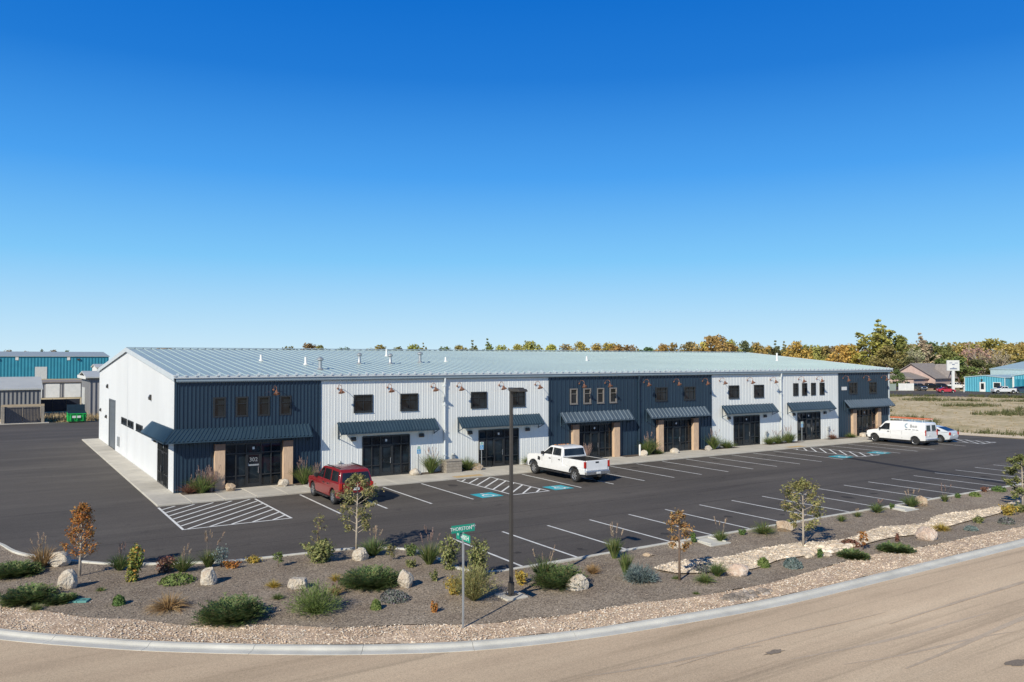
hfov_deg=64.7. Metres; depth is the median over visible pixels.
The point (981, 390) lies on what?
door
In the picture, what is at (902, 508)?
splash pad
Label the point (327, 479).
parked suv
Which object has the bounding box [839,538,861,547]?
ground cover
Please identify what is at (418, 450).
parking sign
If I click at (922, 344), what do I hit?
tree
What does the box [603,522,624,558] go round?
ornamental grass
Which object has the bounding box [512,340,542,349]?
autumn tree
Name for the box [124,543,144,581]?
shrub
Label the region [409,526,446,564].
ornamental grass
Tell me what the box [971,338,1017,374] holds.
tree
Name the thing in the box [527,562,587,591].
juniper
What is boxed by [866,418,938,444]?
cargo van
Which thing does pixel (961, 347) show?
autumn tree
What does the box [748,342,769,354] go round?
autumn tree
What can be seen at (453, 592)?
shrub
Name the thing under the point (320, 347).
tree
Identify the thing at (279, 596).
grass tuft
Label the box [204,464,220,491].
ornamental grass
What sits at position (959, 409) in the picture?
dry grass
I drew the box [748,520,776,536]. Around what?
ornamental grass
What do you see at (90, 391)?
workshop
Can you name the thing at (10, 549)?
parking kerb
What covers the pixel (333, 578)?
grass tuft
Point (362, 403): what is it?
window
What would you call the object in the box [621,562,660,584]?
shrub
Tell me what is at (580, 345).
tree
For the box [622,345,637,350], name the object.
tree
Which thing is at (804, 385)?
window
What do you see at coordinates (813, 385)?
window
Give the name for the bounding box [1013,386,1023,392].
parked car
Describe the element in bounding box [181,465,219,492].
ornamental grass
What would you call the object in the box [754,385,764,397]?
window
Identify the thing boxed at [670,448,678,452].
boulder
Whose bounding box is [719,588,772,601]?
grey cobbles
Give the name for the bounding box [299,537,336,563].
shrub
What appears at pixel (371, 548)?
ornamental grass
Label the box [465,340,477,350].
tree
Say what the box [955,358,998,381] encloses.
tree
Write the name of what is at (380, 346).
autumn tree
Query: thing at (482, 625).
pebbles
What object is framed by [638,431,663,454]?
ornamental grass
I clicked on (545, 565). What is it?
ornamental grass
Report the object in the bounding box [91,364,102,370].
storage building
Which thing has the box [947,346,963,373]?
tree
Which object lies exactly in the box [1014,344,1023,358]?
autumn tree
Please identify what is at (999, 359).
tree
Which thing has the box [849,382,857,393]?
window
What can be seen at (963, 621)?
road
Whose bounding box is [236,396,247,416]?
window
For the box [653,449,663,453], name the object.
shrub
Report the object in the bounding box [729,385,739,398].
window
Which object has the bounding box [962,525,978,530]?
ground cover
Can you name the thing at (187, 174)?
sky
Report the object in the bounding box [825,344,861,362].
autumn tree
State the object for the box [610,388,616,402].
window
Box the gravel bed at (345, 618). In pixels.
[0,485,1023,626]
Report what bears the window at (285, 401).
in the commercial building at (170, 419)
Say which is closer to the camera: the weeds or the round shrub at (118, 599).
the round shrub at (118, 599)
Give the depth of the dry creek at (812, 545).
35.39 m
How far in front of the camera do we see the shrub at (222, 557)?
31.31 m
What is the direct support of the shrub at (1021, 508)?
on the gravel bed at (345, 618)
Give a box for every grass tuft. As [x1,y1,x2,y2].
[28,604,43,610]
[264,580,284,587]
[272,592,284,599]
[327,572,342,581]
[835,514,845,521]
[852,508,863,516]
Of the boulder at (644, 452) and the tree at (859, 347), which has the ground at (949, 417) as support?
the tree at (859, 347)
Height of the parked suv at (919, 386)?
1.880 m
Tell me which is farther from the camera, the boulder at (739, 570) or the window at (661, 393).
the window at (661, 393)
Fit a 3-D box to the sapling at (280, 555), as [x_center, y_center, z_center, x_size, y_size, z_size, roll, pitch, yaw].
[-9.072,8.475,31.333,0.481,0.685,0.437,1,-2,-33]
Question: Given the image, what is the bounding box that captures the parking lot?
[0,421,1023,570]
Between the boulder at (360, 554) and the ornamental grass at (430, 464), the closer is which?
the boulder at (360, 554)
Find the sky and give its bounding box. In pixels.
[0,0,1023,359]
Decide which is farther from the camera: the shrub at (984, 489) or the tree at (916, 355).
the tree at (916, 355)
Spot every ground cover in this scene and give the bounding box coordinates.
[157,572,195,586]
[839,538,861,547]
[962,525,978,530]
[969,492,981,496]
[990,485,1007,491]
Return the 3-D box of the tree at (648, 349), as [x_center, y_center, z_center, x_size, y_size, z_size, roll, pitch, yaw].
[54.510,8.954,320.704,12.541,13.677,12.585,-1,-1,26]
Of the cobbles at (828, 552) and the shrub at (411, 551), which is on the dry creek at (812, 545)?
the cobbles at (828, 552)
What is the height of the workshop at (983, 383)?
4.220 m
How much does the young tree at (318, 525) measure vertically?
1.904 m
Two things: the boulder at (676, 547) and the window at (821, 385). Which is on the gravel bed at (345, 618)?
the boulder at (676, 547)
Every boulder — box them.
[47,551,70,566]
[57,569,77,588]
[200,567,217,584]
[225,483,235,490]
[277,479,289,486]
[287,577,307,589]
[352,548,368,560]
[397,569,413,587]
[409,468,420,474]
[472,463,482,469]
[565,574,588,590]
[640,450,647,455]
[643,552,653,556]
[668,541,683,548]
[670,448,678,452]
[726,563,748,576]
[776,520,793,531]
[859,432,866,436]
[915,495,927,505]
[915,526,937,540]
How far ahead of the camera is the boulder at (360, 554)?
32.39 m
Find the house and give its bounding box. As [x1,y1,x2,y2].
[889,363,957,389]
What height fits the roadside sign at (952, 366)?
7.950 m
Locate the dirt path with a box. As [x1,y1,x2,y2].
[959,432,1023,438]
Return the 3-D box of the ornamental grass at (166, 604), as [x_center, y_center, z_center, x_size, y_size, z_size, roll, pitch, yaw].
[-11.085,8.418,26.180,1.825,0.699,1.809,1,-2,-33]
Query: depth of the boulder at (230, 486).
49.19 m
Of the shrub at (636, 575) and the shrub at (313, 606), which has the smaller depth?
the shrub at (313, 606)
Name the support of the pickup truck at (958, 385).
on the ground at (949, 417)
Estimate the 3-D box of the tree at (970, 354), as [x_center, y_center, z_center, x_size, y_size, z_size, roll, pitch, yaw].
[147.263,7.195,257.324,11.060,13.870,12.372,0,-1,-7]
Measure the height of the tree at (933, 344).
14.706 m
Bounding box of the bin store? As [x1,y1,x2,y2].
[0,404,48,424]
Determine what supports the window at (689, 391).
in the commercial building at (170, 419)
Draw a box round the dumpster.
[66,404,86,422]
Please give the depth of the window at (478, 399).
59.99 m
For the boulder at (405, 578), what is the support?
on the gravel bed at (345, 618)
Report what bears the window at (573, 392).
in the commercial building at (170, 419)
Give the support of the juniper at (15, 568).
on the gravel bed at (345, 618)
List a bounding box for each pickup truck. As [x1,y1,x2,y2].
[526,444,609,481]
[925,383,940,389]
[946,382,963,389]
[990,386,1016,393]
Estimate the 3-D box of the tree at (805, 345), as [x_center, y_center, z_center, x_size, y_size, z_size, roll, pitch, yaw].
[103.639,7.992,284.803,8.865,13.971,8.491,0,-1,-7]
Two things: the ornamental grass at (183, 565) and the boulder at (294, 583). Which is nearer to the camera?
the boulder at (294, 583)
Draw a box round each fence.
[41,399,79,411]
[890,384,895,390]
[898,383,913,390]
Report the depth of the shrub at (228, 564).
31.12 m
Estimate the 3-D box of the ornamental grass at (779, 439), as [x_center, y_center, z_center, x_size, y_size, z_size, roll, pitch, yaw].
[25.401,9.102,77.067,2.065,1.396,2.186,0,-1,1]
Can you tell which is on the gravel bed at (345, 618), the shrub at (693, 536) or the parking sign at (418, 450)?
the shrub at (693, 536)
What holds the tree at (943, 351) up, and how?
on the ground at (949, 417)
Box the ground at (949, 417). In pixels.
[0,374,1023,438]
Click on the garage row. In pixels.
(62, 388)
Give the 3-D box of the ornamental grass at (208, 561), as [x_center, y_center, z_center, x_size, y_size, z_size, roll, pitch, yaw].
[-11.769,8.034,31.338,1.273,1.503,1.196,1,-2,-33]
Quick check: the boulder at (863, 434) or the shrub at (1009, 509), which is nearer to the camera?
the shrub at (1009, 509)
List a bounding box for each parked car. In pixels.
[936,387,955,392]
[936,425,958,441]
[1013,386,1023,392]
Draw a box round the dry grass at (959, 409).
[890,395,1023,434]
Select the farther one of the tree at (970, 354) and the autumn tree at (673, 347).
the autumn tree at (673, 347)
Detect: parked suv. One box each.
[308,462,372,503]
[914,383,927,390]
[934,383,950,387]
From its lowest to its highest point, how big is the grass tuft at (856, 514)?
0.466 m
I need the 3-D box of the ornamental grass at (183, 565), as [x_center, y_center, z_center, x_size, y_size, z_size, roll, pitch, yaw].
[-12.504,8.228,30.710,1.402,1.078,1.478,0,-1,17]
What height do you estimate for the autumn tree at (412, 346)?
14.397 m
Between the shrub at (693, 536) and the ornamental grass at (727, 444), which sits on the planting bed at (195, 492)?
the ornamental grass at (727, 444)
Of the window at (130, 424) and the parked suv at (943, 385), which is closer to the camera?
the window at (130, 424)
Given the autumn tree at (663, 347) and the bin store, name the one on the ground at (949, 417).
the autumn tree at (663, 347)
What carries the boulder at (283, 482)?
on the sidewalk
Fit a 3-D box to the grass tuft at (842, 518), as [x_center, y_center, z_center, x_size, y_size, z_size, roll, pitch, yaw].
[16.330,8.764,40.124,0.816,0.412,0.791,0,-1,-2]
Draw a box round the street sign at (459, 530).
[450,523,474,627]
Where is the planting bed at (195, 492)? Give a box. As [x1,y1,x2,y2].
[181,437,855,494]
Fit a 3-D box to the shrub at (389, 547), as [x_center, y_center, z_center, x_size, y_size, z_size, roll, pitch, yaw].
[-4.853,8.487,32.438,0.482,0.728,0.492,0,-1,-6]
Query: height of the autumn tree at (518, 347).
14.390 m
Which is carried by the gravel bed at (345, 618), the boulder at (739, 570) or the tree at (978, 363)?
the boulder at (739, 570)
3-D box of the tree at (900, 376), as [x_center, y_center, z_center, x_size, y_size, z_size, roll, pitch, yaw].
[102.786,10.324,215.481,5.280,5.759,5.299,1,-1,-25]
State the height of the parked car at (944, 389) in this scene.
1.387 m
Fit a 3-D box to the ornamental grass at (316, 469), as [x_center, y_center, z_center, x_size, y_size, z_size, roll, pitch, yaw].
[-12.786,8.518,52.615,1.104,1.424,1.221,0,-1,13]
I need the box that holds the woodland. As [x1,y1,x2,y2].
[477,341,1023,363]
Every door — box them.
[35,367,46,378]
[46,384,59,397]
[64,383,80,396]
[82,387,84,403]
[108,398,115,449]
[979,382,985,391]
[1015,379,1023,392]
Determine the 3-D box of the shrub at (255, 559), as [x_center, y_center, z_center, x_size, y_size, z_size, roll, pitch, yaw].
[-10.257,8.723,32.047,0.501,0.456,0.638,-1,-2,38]
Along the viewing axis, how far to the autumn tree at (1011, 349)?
263.57 m
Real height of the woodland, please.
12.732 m
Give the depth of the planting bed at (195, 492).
67.13 m
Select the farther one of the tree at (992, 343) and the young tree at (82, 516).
the tree at (992, 343)
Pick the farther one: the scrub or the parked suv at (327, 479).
the scrub
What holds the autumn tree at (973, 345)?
on the ground at (949, 417)
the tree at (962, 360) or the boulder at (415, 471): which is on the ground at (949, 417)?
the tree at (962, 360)
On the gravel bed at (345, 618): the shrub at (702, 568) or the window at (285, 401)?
the shrub at (702, 568)
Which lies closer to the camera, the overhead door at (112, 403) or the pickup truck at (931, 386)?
the overhead door at (112, 403)
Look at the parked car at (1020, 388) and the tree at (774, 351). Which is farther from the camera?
the tree at (774, 351)
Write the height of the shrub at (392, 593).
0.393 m
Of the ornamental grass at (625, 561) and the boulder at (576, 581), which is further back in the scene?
the ornamental grass at (625, 561)
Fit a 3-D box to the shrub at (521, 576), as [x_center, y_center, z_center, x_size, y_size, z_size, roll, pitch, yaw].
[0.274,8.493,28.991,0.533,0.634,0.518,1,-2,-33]
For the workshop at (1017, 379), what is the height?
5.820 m
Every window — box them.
[121,417,126,425]
[127,420,133,428]
[135,423,142,432]
[213,397,225,417]
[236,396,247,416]
[258,396,269,415]
[279,395,290,414]
[354,394,372,412]
[400,393,418,410]
[471,391,486,408]
[513,392,525,406]
[570,388,577,404]
[583,388,590,403]
[597,388,604,403]
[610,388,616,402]
[655,387,667,401]
[684,386,695,400]
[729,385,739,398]
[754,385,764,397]
[793,383,798,395]
[802,383,806,395]
[811,383,815,394]
[819,383,824,394]
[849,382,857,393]
[869,382,876,393]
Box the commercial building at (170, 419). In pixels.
[98,347,895,493]
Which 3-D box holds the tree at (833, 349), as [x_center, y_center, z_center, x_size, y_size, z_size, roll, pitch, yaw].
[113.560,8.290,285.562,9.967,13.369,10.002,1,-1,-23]
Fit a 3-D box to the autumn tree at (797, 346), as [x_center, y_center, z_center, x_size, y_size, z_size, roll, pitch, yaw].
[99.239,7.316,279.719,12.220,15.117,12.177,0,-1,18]
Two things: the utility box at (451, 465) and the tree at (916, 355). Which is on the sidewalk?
the utility box at (451, 465)
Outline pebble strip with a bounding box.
[0,526,1023,643]
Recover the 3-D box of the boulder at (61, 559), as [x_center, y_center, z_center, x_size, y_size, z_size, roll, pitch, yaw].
[-17.741,8.589,31.657,0.910,0.744,0.700,0,-1,0]
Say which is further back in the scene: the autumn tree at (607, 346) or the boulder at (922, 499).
the autumn tree at (607, 346)
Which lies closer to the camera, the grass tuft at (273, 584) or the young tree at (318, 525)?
the grass tuft at (273, 584)
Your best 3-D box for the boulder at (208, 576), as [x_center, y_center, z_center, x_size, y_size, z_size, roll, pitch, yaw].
[-10.895,8.531,29.064,0.570,0.769,0.535,0,-1,0]
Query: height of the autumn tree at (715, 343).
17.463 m
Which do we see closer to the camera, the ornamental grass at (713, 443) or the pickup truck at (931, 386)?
the ornamental grass at (713, 443)
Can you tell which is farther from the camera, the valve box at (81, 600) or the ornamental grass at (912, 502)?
the ornamental grass at (912, 502)
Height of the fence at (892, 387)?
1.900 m
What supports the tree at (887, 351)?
on the ground at (949, 417)
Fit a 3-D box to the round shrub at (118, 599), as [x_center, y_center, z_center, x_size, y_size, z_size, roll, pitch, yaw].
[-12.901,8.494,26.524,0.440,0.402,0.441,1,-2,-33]
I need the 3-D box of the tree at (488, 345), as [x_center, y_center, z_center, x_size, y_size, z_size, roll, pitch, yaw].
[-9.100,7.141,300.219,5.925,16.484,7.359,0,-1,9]
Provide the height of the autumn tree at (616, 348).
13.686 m
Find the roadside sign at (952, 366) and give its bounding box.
[946,360,959,389]
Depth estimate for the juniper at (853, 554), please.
32.76 m
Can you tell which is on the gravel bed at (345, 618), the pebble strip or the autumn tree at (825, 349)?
the pebble strip
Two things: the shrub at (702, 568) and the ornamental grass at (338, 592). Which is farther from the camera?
the shrub at (702, 568)
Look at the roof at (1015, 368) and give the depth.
222.38 m
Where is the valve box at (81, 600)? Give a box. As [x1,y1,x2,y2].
[69,598,90,602]
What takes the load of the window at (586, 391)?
in the commercial building at (170, 419)
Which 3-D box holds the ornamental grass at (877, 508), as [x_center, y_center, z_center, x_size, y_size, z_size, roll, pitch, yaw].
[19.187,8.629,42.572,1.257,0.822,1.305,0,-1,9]
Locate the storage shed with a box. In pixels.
[0,377,42,418]
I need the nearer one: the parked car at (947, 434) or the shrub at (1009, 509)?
the shrub at (1009, 509)
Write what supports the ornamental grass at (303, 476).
on the planting bed at (195, 492)
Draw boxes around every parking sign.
[417,446,420,469]
[480,442,483,463]
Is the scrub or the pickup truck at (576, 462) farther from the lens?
the scrub
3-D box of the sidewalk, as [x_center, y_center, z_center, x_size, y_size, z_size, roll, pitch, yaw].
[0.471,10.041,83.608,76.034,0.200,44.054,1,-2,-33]
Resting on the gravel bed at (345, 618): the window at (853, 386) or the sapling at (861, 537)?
the sapling at (861, 537)
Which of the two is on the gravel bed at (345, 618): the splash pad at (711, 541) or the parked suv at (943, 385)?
the splash pad at (711, 541)
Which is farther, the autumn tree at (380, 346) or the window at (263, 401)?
the autumn tree at (380, 346)
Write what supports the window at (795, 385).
in the commercial building at (170, 419)
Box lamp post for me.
[494,387,527,600]
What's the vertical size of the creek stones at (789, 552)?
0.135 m
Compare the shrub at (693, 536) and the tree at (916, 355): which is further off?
the tree at (916, 355)
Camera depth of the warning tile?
55.84 m
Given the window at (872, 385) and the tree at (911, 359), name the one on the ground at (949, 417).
the tree at (911, 359)
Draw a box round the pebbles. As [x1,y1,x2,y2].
[0,526,1023,643]
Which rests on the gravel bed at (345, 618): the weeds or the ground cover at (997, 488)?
the ground cover at (997, 488)
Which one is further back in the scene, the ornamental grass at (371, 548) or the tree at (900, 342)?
the tree at (900, 342)
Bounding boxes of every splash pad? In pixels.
[696,536,730,546]
[886,505,918,511]
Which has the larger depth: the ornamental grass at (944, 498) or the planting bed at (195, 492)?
the planting bed at (195, 492)
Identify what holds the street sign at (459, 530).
on the pebble strip
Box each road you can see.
[0,526,1023,681]
[890,391,1023,396]
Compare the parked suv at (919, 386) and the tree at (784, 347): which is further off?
the tree at (784, 347)
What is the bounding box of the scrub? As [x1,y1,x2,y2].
[890,393,1023,435]
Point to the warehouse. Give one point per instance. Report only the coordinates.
(57, 365)
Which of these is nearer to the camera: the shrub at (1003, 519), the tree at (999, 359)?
the shrub at (1003, 519)
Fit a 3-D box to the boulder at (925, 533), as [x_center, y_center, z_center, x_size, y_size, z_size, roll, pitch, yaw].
[18.604,8.703,36.259,0.920,0.744,0.807,0,-1,0]
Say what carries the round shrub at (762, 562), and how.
on the gravel bed at (345, 618)
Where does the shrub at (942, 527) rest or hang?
on the gravel bed at (345, 618)
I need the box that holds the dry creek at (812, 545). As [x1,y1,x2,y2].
[655,502,1021,572]
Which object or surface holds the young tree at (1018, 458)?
on the gravel bed at (345, 618)
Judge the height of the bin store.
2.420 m
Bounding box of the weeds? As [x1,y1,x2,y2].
[37,411,98,421]
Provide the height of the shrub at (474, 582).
1.249 m
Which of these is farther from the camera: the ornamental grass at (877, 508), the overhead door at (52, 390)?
the overhead door at (52, 390)
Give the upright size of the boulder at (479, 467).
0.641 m
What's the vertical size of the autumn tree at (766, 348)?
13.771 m
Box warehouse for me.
[0,351,109,378]
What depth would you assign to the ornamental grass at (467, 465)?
58.44 m
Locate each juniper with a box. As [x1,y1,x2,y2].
[0,559,45,580]
[0,581,62,606]
[41,592,78,605]
[189,591,272,627]
[336,564,401,591]
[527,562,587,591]
[836,547,870,560]
[875,540,916,553]
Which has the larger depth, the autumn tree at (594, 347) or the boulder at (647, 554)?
the autumn tree at (594, 347)
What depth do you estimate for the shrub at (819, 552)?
32.80 m
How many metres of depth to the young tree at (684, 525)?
29.56 m
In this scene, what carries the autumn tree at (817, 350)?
on the ground at (949, 417)
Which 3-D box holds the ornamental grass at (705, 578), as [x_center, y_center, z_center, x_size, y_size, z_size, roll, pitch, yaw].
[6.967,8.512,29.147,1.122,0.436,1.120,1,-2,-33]
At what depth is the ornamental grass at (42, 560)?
31.29 m
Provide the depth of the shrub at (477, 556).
29.74 m
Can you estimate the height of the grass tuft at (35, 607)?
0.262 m
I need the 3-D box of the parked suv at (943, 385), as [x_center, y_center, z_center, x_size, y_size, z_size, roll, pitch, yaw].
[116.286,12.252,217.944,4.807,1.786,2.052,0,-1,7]
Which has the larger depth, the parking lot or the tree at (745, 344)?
the tree at (745, 344)
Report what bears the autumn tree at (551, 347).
on the ground at (949, 417)
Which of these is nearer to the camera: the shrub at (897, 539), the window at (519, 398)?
the shrub at (897, 539)
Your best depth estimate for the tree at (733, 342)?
278.77 m
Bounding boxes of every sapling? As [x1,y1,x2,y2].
[272,551,283,566]
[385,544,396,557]
[857,531,868,549]
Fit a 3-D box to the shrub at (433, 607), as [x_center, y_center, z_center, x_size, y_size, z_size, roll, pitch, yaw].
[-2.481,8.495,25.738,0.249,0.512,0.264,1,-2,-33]
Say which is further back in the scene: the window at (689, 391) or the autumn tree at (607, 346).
the autumn tree at (607, 346)
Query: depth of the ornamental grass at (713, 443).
72.19 m
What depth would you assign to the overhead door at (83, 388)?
123.00 m
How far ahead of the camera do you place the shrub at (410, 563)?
31.26 m
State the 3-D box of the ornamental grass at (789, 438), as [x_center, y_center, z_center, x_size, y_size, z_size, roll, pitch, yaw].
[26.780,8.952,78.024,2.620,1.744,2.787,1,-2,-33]
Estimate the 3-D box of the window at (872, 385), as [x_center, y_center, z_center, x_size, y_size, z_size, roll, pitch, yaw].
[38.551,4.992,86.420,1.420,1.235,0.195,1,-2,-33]
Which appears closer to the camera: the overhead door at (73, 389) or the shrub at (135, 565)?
the shrub at (135, 565)
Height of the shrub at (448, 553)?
1.523 m
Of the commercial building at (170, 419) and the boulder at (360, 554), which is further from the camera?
the commercial building at (170, 419)
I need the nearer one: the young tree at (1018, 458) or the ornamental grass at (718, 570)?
the ornamental grass at (718, 570)
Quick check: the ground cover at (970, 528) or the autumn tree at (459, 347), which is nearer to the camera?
the ground cover at (970, 528)
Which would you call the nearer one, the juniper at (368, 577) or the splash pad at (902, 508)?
the juniper at (368, 577)
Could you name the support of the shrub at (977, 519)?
on the gravel bed at (345, 618)
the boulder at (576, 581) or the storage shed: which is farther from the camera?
the storage shed
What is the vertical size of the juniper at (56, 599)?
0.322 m
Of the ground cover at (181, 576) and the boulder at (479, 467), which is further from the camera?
the boulder at (479, 467)
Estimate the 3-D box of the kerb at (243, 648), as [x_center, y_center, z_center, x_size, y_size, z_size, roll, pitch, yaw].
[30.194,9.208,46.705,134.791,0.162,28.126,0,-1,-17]
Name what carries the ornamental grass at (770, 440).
on the planting bed at (195, 492)
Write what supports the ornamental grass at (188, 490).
on the planting bed at (195, 492)
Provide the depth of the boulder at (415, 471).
55.90 m
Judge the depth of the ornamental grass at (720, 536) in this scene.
35.77 m
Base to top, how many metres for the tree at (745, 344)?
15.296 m
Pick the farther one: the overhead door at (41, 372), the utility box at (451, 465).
the overhead door at (41, 372)
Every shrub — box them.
[112,594,125,605]
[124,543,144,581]
[155,555,178,572]
[209,543,229,566]
[222,559,240,568]
[244,554,262,563]
[282,578,348,617]
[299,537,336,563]
[370,598,381,610]
[380,589,408,604]
[404,543,416,555]
[405,558,415,567]
[429,567,437,580]
[430,599,438,612]
[437,532,461,569]
[442,562,502,600]
[443,575,460,595]
[465,535,489,576]
[515,568,527,585]
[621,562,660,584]
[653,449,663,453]
[689,532,696,542]
[690,561,710,573]
[738,528,745,534]
[757,557,769,567]
[783,556,802,569]
[817,548,822,557]
[895,532,899,541]
[932,521,952,531]
[971,515,984,522]
[980,487,988,491]
[997,516,1015,524]
[998,503,1019,515]
[1010,501,1023,512]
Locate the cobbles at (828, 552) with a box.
[795,542,855,557]
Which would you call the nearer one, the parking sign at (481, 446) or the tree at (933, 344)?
the parking sign at (481, 446)
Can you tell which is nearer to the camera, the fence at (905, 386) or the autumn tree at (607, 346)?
the fence at (905, 386)
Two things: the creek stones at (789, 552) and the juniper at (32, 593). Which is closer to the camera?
the juniper at (32, 593)
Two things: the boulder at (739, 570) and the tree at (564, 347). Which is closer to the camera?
the boulder at (739, 570)
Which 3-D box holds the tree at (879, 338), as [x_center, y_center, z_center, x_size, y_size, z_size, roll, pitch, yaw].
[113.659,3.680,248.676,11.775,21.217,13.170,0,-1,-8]
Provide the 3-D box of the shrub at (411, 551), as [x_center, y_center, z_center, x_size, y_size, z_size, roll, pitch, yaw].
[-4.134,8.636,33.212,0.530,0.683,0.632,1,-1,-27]
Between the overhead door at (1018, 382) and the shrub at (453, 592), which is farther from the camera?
the overhead door at (1018, 382)
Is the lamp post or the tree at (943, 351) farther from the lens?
the tree at (943, 351)
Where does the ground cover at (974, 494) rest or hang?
on the gravel bed at (345, 618)
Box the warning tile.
[452,446,803,477]
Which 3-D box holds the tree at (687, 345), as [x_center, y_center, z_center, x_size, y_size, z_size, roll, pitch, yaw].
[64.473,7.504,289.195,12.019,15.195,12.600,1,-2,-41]
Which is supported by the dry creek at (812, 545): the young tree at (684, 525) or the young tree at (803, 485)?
the young tree at (803, 485)
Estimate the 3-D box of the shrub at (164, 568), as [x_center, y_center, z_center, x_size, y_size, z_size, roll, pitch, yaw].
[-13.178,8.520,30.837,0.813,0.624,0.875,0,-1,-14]
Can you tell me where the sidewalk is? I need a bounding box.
[82,436,882,506]
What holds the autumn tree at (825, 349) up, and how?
on the ground at (949, 417)
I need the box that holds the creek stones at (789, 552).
[654,500,1021,572]
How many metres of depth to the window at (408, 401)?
56.92 m
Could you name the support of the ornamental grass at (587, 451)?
on the sidewalk
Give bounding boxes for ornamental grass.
[21,532,70,566]
[104,542,131,570]
[141,590,195,614]
[165,543,199,571]
[177,474,197,493]
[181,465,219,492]
[196,529,225,567]
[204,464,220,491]
[288,456,317,483]
[311,461,320,474]
[327,580,343,595]
[355,525,391,555]
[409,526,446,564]
[416,447,447,472]
[461,457,482,469]
[526,545,562,574]
[583,443,592,454]
[584,562,602,573]
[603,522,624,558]
[616,552,635,574]
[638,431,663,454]
[690,572,717,583]
[703,428,723,448]
[707,562,729,576]
[712,516,729,540]
[720,440,735,447]
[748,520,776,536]
[764,435,778,443]
[772,430,785,443]
[780,425,797,442]
[825,430,838,438]
[845,432,857,437]
[868,499,888,512]
[899,488,925,506]
[939,484,950,501]
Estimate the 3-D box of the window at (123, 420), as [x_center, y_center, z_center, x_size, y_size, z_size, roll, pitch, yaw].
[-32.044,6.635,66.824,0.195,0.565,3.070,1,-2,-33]
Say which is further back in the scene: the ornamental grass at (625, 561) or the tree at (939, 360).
the tree at (939, 360)
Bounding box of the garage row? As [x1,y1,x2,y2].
[41,379,81,397]
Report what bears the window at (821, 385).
in the commercial building at (170, 419)
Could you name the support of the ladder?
on the cargo van
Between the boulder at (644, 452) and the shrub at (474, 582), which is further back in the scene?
the boulder at (644, 452)
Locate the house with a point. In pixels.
(924, 373)
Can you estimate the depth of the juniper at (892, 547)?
33.91 m
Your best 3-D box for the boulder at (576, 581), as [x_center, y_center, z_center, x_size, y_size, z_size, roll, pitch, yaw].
[2.241,8.514,28.382,0.772,0.705,0.611,1,-2,-35]
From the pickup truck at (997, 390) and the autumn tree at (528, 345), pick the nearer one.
the pickup truck at (997, 390)
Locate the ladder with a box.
[890,416,932,419]
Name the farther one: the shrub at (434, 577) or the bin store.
the bin store
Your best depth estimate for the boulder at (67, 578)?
28.20 m
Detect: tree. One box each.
[59,502,100,575]
[300,343,318,349]
[309,513,326,543]
[315,345,326,349]
[332,473,383,549]
[368,344,385,348]
[407,344,420,348]
[454,345,466,350]
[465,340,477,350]
[482,338,493,349]
[495,345,506,349]
[508,344,523,349]
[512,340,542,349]
[541,343,556,349]
[557,344,579,350]
[568,341,591,351]
[590,343,606,351]
[599,342,620,350]
[608,345,623,351]
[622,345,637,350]
[639,347,653,350]
[653,343,667,350]
[666,342,682,350]
[666,509,694,580]
[678,341,703,350]
[689,334,737,352]
[695,341,710,350]
[721,339,742,352]
[738,340,759,352]
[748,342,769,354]
[760,345,772,353]
[767,340,785,355]
[778,341,788,355]
[780,477,826,545]
[781,340,813,359]
[800,344,816,357]
[806,345,826,360]
[811,345,838,360]
[823,346,847,362]
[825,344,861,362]
[845,341,870,365]
[855,319,897,366]
[865,345,909,373]
[880,334,923,370]
[889,369,907,389]
[890,356,916,373]
[894,342,929,363]
[911,333,941,362]
[924,341,949,362]
[924,344,964,373]
[932,358,944,363]
[941,356,981,382]
[947,344,977,383]
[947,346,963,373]
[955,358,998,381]
[959,342,992,373]
[962,343,989,374]
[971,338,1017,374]
[978,349,1014,365]
[984,343,1023,372]
[1001,453,1023,504]
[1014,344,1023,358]
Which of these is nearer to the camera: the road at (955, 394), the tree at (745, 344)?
the road at (955, 394)
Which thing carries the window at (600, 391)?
in the commercial building at (170, 419)
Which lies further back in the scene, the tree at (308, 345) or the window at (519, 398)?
the tree at (308, 345)
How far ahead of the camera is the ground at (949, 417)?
124.93 m
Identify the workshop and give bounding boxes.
[77,371,99,414]
[964,374,1016,391]
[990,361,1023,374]
[1011,374,1023,392]
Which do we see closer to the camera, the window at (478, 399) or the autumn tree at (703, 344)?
the window at (478, 399)
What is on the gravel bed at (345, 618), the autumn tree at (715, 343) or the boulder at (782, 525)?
the boulder at (782, 525)
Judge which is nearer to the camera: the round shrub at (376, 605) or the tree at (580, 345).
the round shrub at (376, 605)
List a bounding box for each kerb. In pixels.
[0,483,1023,572]
[0,538,1023,654]
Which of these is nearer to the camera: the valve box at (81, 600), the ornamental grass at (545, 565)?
the valve box at (81, 600)
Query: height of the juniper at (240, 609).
0.750 m
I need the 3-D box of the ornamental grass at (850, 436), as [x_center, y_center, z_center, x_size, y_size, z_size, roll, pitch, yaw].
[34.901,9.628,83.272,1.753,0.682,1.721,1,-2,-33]
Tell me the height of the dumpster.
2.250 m
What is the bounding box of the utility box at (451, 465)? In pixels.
[440,459,462,472]
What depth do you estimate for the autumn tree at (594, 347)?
298.99 m
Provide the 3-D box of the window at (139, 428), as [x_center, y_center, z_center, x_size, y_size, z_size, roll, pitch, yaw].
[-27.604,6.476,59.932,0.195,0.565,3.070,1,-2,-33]

